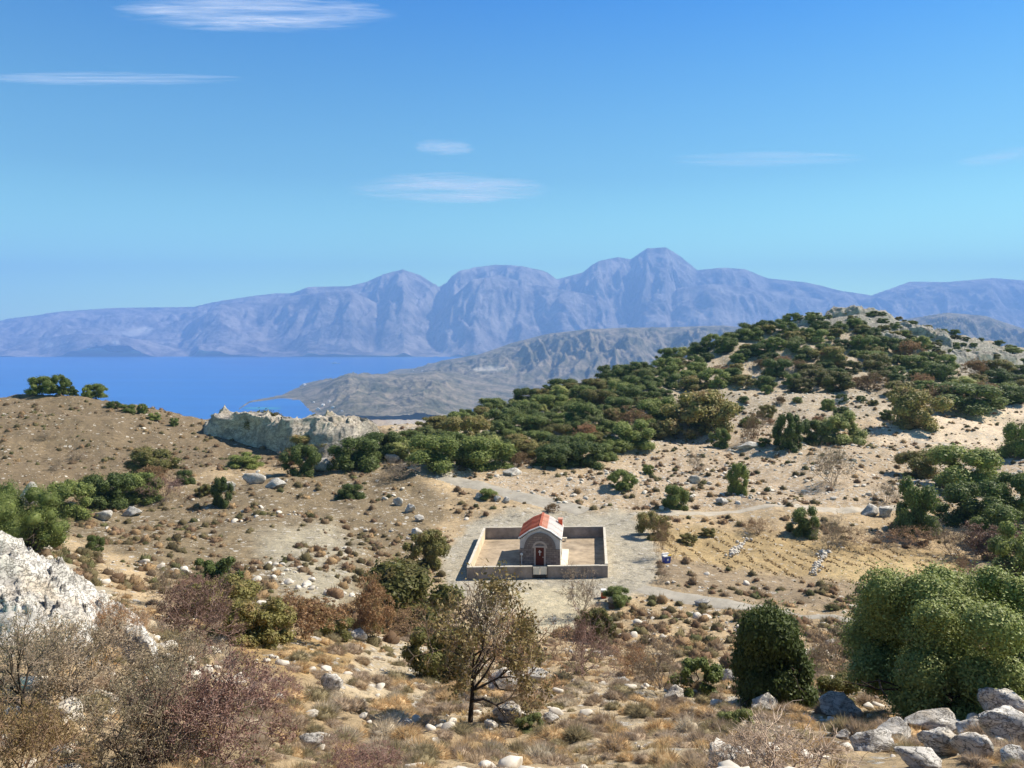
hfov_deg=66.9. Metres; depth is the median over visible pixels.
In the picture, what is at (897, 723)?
boulder
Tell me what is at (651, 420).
oak bush
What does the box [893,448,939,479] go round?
olive bush
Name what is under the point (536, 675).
boulder
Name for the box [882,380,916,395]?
olive bush
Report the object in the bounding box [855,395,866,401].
oak bush
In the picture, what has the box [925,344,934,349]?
oak bush
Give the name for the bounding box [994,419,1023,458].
oak bush
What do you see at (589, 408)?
oak bush
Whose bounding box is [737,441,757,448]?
boulder
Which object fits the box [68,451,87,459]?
bare shrub
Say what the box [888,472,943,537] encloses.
oak bush
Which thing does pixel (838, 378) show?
olive bush
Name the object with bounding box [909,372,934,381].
withered bush
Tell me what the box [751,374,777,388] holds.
oak bush
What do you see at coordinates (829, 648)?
bare shrub
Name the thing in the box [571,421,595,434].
withered bush
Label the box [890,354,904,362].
oak bush
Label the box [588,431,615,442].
olive bush
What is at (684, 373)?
oak bush
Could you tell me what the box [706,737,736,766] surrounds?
boulder
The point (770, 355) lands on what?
oak bush
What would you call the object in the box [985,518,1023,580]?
oak bush
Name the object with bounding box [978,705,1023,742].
boulder
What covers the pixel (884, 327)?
olive bush
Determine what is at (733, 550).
dry stone wall
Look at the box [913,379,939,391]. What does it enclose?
oak bush
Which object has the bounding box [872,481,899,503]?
bare shrub
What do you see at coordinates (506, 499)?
boulder
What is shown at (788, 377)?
oak bush
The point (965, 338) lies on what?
oak bush
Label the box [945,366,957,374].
oak bush
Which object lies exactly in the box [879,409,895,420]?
oak bush
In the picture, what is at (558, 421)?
oak bush
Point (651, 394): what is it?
oak bush
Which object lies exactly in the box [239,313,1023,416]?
coastal hills
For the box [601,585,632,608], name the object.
oak bush
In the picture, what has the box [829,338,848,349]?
oak bush
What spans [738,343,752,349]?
olive bush
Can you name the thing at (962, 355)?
crag
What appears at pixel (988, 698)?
boulder
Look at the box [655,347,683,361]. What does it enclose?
oak bush
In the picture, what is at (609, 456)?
oak bush
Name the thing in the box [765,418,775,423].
withered bush
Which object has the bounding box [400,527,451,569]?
olive bush
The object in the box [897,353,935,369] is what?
oak bush
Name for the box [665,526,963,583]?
stubble
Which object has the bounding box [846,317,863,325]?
oak bush
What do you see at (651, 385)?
oak bush
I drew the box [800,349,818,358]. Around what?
oak bush
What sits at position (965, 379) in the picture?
oak bush
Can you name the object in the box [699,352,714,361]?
oak bush
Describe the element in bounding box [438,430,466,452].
oak bush
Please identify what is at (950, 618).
oak bush
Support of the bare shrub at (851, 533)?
on the ground at (632, 557)
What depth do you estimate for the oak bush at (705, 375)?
242.98 m
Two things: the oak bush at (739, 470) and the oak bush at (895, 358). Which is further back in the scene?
the oak bush at (895, 358)
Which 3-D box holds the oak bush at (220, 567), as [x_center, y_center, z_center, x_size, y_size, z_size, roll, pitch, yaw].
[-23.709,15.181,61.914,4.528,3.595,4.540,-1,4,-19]
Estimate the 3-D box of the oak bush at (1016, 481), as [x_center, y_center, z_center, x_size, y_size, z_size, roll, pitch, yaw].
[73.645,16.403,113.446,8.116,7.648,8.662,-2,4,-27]
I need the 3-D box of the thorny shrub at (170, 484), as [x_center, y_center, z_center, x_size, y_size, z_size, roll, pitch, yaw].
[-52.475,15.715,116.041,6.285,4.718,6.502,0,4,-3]
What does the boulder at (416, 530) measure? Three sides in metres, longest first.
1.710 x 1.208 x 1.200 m
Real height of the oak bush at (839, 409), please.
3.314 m
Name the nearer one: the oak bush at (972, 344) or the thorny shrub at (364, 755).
the thorny shrub at (364, 755)
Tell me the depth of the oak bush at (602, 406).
200.64 m
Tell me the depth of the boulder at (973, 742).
11.70 m
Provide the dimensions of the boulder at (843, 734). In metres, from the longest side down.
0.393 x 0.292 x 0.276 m
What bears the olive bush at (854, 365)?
on the ground at (632, 557)
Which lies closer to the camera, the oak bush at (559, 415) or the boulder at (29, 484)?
the boulder at (29, 484)
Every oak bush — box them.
[0,475,23,513]
[0,480,74,550]
[41,477,97,520]
[78,467,136,510]
[85,534,105,551]
[105,401,121,408]
[111,470,164,505]
[118,404,136,412]
[136,403,147,413]
[146,412,161,419]
[169,418,178,426]
[172,469,195,485]
[185,555,244,591]
[210,475,232,508]
[226,450,264,469]
[279,443,322,476]
[325,435,382,472]
[334,483,365,499]
[361,428,406,457]
[379,436,405,444]
[384,440,424,460]
[398,429,422,442]
[404,430,462,474]
[419,425,441,435]
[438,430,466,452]
[443,411,473,431]
[455,435,520,471]
[459,409,476,417]
[474,430,501,439]
[476,397,507,412]
[479,487,497,499]
[481,407,517,427]
[483,434,500,440]
[488,420,514,436]
[500,427,526,439]
[508,386,540,402]
[509,400,541,414]
[509,413,550,432]
[514,712,542,733]
[522,398,539,408]
[524,429,551,446]
[526,408,556,428]
[530,393,543,403]
[530,442,578,469]
[536,393,569,408]
[537,404,548,412]
[540,377,577,388]
[540,434,580,445]
[546,384,561,394]
[547,385,577,401]
[549,404,574,413]
[549,418,566,424]
[550,411,567,420]
[563,399,603,420]
[564,419,581,436]
[565,440,610,469]
[566,398,584,403]
[569,384,596,401]
[573,412,608,427]
[573,432,598,443]
[585,443,618,461]
[593,364,624,379]
[594,425,610,433]
[596,420,616,433]
[597,404,611,418]
[599,438,626,452]
[601,417,657,449]
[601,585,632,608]
[602,377,620,388]
[603,394,633,415]
[606,380,629,392]
[607,367,631,381]
[607,469,638,490]
[612,385,642,405]
[617,374,643,385]
[623,361,652,371]
[627,383,647,395]
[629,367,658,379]
[631,395,679,421]
[638,377,663,387]
[639,418,656,427]
[642,375,657,386]
[642,464,653,474]
[643,380,663,391]
[643,391,660,397]
[650,357,684,374]
[654,388,673,398]
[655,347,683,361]
[657,371,680,387]
[661,483,691,510]
[667,656,727,697]
[677,346,694,357]
[678,369,696,377]
[686,354,703,365]
[686,362,707,373]
[689,340,709,354]
[695,367,732,387]
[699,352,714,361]
[701,333,721,347]
[708,427,730,448]
[710,336,738,353]
[716,707,754,726]
[722,367,742,378]
[723,331,743,340]
[726,461,749,495]
[726,591,824,708]
[728,353,748,362]
[733,322,757,334]
[734,326,763,339]
[735,348,753,357]
[737,396,749,402]
[739,416,760,427]
[749,342,775,356]
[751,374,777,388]
[756,319,777,331]
[756,437,770,446]
[759,336,787,349]
[759,352,779,359]
[760,385,773,393]
[761,357,799,377]
[770,333,785,342]
[771,412,804,452]
[774,318,791,323]
[774,321,798,332]
[780,312,802,320]
[781,373,800,384]
[782,335,815,352]
[786,505,820,540]
[791,353,810,364]
[792,397,802,402]
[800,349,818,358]
[802,418,824,446]
[804,313,815,319]
[804,327,834,342]
[807,315,825,323]
[809,320,831,333]
[811,407,869,445]
[815,343,830,349]
[816,361,837,368]
[820,399,836,410]
[825,367,847,372]
[828,557,1023,720]
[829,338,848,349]
[830,323,848,332]
[832,406,848,415]
[835,393,848,403]
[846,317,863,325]
[847,350,863,357]
[848,334,881,350]
[855,350,889,362]
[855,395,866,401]
[857,327,883,335]
[872,336,900,349]
[876,318,889,322]
[877,311,886,315]
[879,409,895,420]
[883,365,906,375]
[885,373,906,382]
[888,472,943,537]
[890,323,902,328]
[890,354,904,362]
[892,338,913,347]
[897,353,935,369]
[898,330,909,335]
[906,368,922,380]
[911,335,931,347]
[911,439,1007,496]
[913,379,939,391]
[919,351,940,361]
[922,363,958,382]
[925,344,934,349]
[928,379,1014,415]
[933,354,960,368]
[933,478,1002,529]
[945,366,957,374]
[948,329,960,334]
[951,375,984,384]
[959,337,970,340]
[969,342,977,346]
[969,499,1023,535]
[976,534,1019,574]
[981,469,1023,514]
[982,368,1018,384]
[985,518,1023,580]
[993,340,1005,345]
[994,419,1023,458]
[996,382,1017,392]
[997,384,1023,404]
[1009,364,1023,373]
[1013,374,1023,380]
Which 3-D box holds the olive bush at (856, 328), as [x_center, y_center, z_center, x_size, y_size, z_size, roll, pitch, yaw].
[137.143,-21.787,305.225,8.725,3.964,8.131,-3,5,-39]
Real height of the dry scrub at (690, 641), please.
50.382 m
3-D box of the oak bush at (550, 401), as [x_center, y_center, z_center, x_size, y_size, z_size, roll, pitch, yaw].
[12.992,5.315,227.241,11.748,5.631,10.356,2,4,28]
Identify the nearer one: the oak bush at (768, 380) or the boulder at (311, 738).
the boulder at (311, 738)
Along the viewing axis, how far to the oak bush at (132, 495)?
116.02 m
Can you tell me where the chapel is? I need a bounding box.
[518,512,568,565]
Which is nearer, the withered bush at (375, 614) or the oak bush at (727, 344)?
the withered bush at (375, 614)
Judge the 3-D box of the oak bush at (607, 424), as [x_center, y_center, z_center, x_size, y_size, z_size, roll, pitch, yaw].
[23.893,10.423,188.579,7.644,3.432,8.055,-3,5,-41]
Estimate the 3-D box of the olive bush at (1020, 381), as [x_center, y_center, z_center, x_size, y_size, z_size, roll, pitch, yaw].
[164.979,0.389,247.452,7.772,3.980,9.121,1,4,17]
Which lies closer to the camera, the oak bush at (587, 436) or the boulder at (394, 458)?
the boulder at (394, 458)
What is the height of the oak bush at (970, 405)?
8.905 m
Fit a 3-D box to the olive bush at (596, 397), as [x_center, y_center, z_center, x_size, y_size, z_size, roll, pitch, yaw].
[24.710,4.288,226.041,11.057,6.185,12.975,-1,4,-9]
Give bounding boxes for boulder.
[19,482,35,505]
[94,510,112,519]
[122,506,142,515]
[224,481,235,491]
[242,473,265,483]
[265,477,285,488]
[299,733,323,748]
[313,458,332,470]
[321,673,342,691]
[351,627,366,640]
[384,454,399,462]
[393,497,402,505]
[395,718,412,726]
[404,503,415,512]
[411,527,422,534]
[415,514,423,520]
[475,492,482,498]
[488,667,523,692]
[492,700,521,722]
[494,495,500,501]
[501,496,509,502]
[503,468,521,475]
[523,667,548,683]
[542,711,558,723]
[664,684,683,700]
[689,475,699,483]
[694,598,710,604]
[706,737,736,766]
[715,497,727,504]
[719,669,734,681]
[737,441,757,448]
[751,692,777,709]
[818,691,862,718]
[835,397,849,403]
[836,729,851,739]
[849,728,893,752]
[861,503,878,515]
[877,716,910,738]
[879,506,892,517]
[894,746,941,767]
[903,708,957,733]
[917,727,957,755]
[949,732,993,756]
[955,718,977,734]
[977,687,1023,712]
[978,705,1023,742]
[1000,744,1023,762]
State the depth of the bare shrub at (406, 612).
50.75 m
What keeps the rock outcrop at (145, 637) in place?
on the ground at (632, 557)
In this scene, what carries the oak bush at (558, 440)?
on the ground at (632, 557)
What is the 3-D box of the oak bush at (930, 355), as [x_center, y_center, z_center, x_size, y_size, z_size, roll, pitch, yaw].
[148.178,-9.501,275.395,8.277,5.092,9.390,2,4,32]
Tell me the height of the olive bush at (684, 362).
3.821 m
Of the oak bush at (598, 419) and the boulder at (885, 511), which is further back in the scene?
the oak bush at (598, 419)
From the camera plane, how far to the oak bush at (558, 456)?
140.19 m
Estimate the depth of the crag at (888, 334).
300.00 m
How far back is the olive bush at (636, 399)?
211.26 m
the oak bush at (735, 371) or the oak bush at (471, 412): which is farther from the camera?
the oak bush at (735, 371)
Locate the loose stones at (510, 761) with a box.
[4,605,1019,767]
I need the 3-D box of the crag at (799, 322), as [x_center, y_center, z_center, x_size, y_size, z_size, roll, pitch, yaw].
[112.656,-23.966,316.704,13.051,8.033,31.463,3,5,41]
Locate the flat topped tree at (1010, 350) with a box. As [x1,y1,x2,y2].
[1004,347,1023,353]
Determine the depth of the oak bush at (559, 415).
195.99 m
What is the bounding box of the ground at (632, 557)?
[0,315,1023,767]
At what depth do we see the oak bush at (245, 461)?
138.16 m
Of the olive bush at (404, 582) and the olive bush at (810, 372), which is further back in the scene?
the olive bush at (810, 372)
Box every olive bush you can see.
[78,474,104,482]
[123,444,184,473]
[181,571,270,620]
[194,484,210,497]
[206,589,299,649]
[243,407,283,429]
[280,430,326,459]
[313,613,355,642]
[358,553,465,632]
[398,624,478,683]
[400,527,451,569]
[414,414,449,431]
[439,414,497,441]
[473,406,498,417]
[502,433,527,441]
[509,437,549,458]
[533,388,549,394]
[539,424,571,435]
[563,381,584,393]
[570,605,616,640]
[579,376,607,389]
[580,388,618,408]
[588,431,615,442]
[603,407,620,420]
[631,368,642,379]
[632,397,653,408]
[633,509,671,540]
[634,422,669,440]
[655,418,678,435]
[656,386,740,439]
[657,396,680,408]
[672,356,687,365]
[677,375,709,391]
[677,532,697,546]
[697,528,715,537]
[729,363,743,370]
[729,374,755,385]
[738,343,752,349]
[756,324,776,333]
[756,404,777,418]
[784,330,809,339]
[786,377,817,392]
[794,363,821,371]
[796,368,833,384]
[807,346,847,364]
[813,371,859,391]
[813,670,860,702]
[828,328,844,336]
[837,359,862,372]
[851,324,870,332]
[860,346,883,351]
[861,353,896,371]
[867,399,878,405]
[870,370,890,380]
[876,325,890,330]
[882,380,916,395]
[885,382,956,432]
[889,331,901,334]
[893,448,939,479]
[924,406,934,414]
[929,342,943,347]
[936,350,945,354]
[949,335,962,338]
[968,373,987,381]
[980,358,1018,375]
[1016,379,1023,385]
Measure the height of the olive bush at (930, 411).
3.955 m
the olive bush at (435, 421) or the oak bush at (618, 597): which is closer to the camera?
the oak bush at (618, 597)
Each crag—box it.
[777,316,808,329]
[819,305,894,320]
[873,330,913,351]
[897,321,952,347]
[946,349,1022,364]
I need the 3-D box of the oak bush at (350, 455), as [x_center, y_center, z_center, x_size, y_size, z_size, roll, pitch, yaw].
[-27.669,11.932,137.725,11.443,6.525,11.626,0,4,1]
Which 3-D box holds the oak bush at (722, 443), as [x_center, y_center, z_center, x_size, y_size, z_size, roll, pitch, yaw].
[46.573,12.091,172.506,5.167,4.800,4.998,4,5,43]
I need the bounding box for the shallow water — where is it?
[244,407,280,408]
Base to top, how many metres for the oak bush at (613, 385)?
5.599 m
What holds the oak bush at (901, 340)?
on the ground at (632, 557)
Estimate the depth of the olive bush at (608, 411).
197.83 m
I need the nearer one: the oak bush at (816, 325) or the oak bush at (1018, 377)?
the oak bush at (1018, 377)
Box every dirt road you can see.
[401,449,588,515]
[635,585,854,621]
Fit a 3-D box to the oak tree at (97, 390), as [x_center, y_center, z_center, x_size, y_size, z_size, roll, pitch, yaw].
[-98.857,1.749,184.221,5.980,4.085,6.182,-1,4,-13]
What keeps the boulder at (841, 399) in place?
on the ground at (632, 557)
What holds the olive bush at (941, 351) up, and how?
on the ground at (632, 557)
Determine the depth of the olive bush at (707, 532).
102.38 m
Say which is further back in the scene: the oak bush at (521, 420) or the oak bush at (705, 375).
the oak bush at (705, 375)
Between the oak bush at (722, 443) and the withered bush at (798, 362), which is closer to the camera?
the oak bush at (722, 443)
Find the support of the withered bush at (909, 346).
on the ground at (632, 557)
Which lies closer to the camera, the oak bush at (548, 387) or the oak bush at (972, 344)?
the oak bush at (548, 387)
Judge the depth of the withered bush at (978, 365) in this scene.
266.61 m
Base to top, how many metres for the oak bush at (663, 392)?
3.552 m
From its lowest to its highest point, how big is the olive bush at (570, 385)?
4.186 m
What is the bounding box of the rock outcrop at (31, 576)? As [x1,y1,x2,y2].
[0,531,93,663]
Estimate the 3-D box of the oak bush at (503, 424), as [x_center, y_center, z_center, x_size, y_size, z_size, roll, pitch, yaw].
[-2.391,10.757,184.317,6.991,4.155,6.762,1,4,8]
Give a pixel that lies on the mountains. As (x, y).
(478, 310)
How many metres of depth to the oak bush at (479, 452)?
137.50 m
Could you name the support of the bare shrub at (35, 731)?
on the ground at (632, 557)
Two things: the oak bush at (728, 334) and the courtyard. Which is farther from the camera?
the oak bush at (728, 334)
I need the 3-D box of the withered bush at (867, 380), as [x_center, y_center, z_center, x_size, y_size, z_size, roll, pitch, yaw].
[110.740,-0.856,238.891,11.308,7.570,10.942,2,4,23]
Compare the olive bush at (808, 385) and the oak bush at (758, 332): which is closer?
the olive bush at (808, 385)
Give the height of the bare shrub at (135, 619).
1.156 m
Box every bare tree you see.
[0,602,90,740]
[405,558,555,727]
[469,593,573,704]
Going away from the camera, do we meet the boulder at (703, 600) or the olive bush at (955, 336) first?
the boulder at (703, 600)
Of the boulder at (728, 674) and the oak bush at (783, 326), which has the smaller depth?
the boulder at (728, 674)
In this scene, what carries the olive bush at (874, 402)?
on the ground at (632, 557)
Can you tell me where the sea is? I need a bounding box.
[0,348,512,419]
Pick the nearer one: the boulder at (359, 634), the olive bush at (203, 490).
the boulder at (359, 634)
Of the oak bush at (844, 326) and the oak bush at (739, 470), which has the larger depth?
the oak bush at (844, 326)
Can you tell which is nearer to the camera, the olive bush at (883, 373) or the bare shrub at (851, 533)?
the bare shrub at (851, 533)
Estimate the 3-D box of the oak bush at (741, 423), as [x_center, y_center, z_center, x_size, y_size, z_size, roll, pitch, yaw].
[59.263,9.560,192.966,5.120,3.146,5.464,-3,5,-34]
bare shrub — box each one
[0,608,161,713]
[0,687,100,767]
[35,429,56,438]
[48,659,208,767]
[49,460,64,470]
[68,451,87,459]
[90,591,154,644]
[98,624,218,703]
[139,563,185,603]
[372,460,419,480]
[384,596,462,636]
[501,675,548,716]
[560,561,601,612]
[607,636,655,677]
[621,627,692,691]
[649,512,676,559]
[651,565,671,582]
[687,447,706,469]
[736,516,776,533]
[740,408,772,442]
[800,444,856,486]
[805,611,852,673]
[811,511,858,549]
[818,522,884,553]
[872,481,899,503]
[874,523,936,550]
[922,516,983,556]
[948,548,976,575]
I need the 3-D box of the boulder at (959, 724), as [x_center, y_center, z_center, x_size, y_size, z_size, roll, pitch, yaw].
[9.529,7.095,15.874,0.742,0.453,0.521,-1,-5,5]
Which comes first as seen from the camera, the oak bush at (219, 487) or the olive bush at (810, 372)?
the oak bush at (219, 487)
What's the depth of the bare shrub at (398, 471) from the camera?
127.61 m
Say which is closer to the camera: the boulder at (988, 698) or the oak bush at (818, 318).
the boulder at (988, 698)
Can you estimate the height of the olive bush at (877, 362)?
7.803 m
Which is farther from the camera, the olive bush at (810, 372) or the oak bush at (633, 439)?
the olive bush at (810, 372)
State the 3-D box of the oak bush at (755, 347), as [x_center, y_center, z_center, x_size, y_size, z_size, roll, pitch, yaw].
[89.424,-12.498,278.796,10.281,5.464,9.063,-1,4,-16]
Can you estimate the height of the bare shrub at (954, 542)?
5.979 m
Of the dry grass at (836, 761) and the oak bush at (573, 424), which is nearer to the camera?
the dry grass at (836, 761)
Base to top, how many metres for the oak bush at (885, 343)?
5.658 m
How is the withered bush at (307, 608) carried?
on the ground at (632, 557)
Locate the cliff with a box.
[204,405,379,458]
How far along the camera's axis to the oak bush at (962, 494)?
110.68 m
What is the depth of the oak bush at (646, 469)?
143.83 m
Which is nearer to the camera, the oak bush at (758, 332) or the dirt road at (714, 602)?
the dirt road at (714, 602)
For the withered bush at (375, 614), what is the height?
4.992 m
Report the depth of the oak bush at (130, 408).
173.19 m
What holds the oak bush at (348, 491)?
on the ground at (632, 557)
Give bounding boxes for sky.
[0,0,1023,320]
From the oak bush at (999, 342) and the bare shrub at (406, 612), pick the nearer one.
the bare shrub at (406, 612)
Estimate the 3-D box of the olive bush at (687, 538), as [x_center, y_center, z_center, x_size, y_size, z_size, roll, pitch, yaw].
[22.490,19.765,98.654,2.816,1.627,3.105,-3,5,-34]
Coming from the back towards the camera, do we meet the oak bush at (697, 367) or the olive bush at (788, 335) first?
the olive bush at (788, 335)
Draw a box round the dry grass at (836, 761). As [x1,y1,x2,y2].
[0,590,962,767]
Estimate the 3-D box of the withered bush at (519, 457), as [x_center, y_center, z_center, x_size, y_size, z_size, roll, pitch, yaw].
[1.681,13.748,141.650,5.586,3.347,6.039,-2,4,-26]
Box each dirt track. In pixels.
[629,482,942,515]
[914,440,1023,464]
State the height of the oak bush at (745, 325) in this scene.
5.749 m
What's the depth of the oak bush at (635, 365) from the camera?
269.75 m
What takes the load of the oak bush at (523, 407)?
on the ground at (632, 557)
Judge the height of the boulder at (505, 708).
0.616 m
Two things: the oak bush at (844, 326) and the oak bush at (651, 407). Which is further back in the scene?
the oak bush at (844, 326)
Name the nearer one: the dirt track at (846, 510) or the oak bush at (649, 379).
the dirt track at (846, 510)
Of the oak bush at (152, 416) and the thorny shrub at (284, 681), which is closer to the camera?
the thorny shrub at (284, 681)
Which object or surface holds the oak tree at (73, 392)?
on the ground at (632, 557)
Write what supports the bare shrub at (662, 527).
on the ground at (632, 557)
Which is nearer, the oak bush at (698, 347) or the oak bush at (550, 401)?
the oak bush at (550, 401)
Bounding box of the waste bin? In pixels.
[661,552,671,562]
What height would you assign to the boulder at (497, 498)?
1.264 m
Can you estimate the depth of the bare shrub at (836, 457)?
128.13 m
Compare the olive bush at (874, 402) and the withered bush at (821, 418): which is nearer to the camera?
the withered bush at (821, 418)
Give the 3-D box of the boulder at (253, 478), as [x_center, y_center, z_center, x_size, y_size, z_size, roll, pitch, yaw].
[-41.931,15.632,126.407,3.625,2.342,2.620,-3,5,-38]
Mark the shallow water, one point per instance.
(262, 408)
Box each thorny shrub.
[111,639,299,767]
[134,573,248,653]
[137,472,185,499]
[170,566,212,597]
[235,664,311,715]
[306,729,404,767]
[552,597,629,684]
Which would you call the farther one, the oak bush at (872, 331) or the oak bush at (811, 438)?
the oak bush at (872, 331)
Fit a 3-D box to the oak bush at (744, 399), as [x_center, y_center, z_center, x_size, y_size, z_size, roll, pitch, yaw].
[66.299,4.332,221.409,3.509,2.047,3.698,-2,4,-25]
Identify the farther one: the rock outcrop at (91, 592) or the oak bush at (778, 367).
the oak bush at (778, 367)
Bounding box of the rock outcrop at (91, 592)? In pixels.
[26,546,101,664]
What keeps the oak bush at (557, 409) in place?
on the ground at (632, 557)
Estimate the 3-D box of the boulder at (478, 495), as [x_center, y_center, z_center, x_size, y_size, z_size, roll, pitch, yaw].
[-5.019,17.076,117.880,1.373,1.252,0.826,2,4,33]
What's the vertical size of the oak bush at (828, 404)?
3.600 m
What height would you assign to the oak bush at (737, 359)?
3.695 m
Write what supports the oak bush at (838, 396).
on the ground at (632, 557)
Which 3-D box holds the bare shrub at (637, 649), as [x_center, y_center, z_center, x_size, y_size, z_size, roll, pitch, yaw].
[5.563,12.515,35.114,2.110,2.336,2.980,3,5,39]
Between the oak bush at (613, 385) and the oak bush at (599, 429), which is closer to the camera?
the oak bush at (599, 429)
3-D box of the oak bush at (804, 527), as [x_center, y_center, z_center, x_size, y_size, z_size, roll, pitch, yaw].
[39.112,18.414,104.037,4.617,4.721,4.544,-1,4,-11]
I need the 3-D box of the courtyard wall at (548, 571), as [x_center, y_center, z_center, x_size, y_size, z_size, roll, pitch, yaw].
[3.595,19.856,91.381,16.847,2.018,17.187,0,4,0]
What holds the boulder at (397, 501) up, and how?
on the ground at (632, 557)
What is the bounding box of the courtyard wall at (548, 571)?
[467,526,607,579]
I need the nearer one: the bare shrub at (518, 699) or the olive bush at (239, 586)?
the bare shrub at (518, 699)
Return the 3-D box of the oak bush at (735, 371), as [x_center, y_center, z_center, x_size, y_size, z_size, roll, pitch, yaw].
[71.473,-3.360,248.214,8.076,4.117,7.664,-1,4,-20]
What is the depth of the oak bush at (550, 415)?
195.41 m
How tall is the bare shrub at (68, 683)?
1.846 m
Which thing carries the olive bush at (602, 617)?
on the ground at (632, 557)
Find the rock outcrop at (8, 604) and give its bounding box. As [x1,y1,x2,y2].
[0,583,24,613]
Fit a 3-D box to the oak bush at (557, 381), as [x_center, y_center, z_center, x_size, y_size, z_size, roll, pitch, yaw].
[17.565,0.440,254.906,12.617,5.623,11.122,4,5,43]
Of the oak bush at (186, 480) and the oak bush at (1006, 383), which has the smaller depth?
the oak bush at (186, 480)
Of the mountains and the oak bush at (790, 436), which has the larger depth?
the mountains
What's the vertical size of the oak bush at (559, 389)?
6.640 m
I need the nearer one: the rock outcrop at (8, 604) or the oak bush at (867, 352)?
the rock outcrop at (8, 604)
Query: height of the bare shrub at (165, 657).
1.608 m
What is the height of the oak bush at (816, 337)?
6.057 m
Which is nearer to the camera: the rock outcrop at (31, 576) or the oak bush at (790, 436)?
the rock outcrop at (31, 576)
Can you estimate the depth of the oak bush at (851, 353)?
278.36 m
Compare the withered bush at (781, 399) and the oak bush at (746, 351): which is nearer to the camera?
the withered bush at (781, 399)
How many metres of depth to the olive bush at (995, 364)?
267.54 m
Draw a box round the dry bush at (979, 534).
[960,519,1021,558]
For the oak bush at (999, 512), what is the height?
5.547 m
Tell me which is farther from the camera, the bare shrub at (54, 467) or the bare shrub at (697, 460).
the bare shrub at (697, 460)
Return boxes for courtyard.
[475,537,604,566]
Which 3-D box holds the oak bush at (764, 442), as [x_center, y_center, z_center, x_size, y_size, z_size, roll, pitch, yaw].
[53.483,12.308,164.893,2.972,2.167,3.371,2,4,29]
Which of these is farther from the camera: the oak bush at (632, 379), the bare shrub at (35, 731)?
the oak bush at (632, 379)
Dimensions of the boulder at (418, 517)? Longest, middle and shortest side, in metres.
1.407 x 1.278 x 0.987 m
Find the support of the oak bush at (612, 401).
on the ground at (632, 557)
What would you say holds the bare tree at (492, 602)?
on the ground at (632, 557)
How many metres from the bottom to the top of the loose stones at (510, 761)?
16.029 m
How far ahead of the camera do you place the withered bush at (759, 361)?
267.97 m
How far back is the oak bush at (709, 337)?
294.86 m
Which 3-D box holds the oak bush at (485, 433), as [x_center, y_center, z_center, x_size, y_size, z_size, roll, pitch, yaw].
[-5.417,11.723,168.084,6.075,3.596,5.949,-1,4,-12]
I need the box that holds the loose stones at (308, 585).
[44,315,1023,661]
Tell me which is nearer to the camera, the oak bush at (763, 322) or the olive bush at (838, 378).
the olive bush at (838, 378)
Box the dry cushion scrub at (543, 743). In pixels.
[0,593,1023,767]
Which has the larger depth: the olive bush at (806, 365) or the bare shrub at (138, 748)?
the olive bush at (806, 365)
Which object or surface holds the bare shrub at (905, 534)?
on the ground at (632, 557)
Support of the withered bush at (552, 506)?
on the ground at (632, 557)
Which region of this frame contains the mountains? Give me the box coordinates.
[0,247,1023,356]
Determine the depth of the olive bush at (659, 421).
187.86 m
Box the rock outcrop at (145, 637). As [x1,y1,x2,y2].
[97,593,158,668]
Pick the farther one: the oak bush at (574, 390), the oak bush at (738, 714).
the oak bush at (574, 390)
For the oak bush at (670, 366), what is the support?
on the ground at (632, 557)
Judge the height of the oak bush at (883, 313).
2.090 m
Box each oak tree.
[23,375,57,394]
[42,373,70,394]
[62,381,74,395]
[68,389,78,395]
[81,387,90,396]
[84,383,108,398]
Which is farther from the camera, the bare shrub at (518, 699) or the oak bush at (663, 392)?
the oak bush at (663, 392)
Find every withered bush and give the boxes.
[134,463,175,483]
[275,587,351,645]
[333,569,396,636]
[510,451,535,464]
[543,503,559,512]
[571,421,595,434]
[609,405,653,424]
[710,364,731,369]
[753,356,770,367]
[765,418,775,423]
[772,395,785,404]
[774,355,791,360]
[789,359,805,366]
[812,415,823,420]
[855,369,887,390]
[894,338,932,358]
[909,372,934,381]
[925,383,966,413]
[957,358,988,373]
[974,378,1002,398]
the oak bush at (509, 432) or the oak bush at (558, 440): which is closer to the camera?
the oak bush at (558, 440)
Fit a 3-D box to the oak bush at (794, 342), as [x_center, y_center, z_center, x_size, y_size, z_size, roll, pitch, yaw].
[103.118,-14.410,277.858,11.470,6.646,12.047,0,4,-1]
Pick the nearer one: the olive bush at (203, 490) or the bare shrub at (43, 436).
the olive bush at (203, 490)
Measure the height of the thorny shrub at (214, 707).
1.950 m
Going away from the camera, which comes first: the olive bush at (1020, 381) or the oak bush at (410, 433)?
the oak bush at (410, 433)
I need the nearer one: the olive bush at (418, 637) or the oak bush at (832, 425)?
the olive bush at (418, 637)
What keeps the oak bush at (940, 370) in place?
on the ground at (632, 557)
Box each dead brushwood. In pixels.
[695,744,745,767]
[706,699,868,767]
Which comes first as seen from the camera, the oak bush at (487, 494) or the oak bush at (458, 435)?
the oak bush at (487, 494)
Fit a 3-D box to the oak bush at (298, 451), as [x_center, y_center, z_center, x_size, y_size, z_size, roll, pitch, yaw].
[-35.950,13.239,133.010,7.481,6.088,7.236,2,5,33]
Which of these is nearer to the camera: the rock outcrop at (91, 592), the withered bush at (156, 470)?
the rock outcrop at (91, 592)
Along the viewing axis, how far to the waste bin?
88.90 m
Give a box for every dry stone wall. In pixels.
[724,537,752,556]
[809,549,830,575]
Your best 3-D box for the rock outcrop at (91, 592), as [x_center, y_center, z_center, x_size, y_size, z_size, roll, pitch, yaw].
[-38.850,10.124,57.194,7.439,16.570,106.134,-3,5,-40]
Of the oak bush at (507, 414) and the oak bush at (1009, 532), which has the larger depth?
the oak bush at (507, 414)
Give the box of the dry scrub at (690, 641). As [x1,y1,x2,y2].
[0,349,1023,673]
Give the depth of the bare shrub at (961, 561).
86.97 m
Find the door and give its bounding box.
[536,548,543,565]

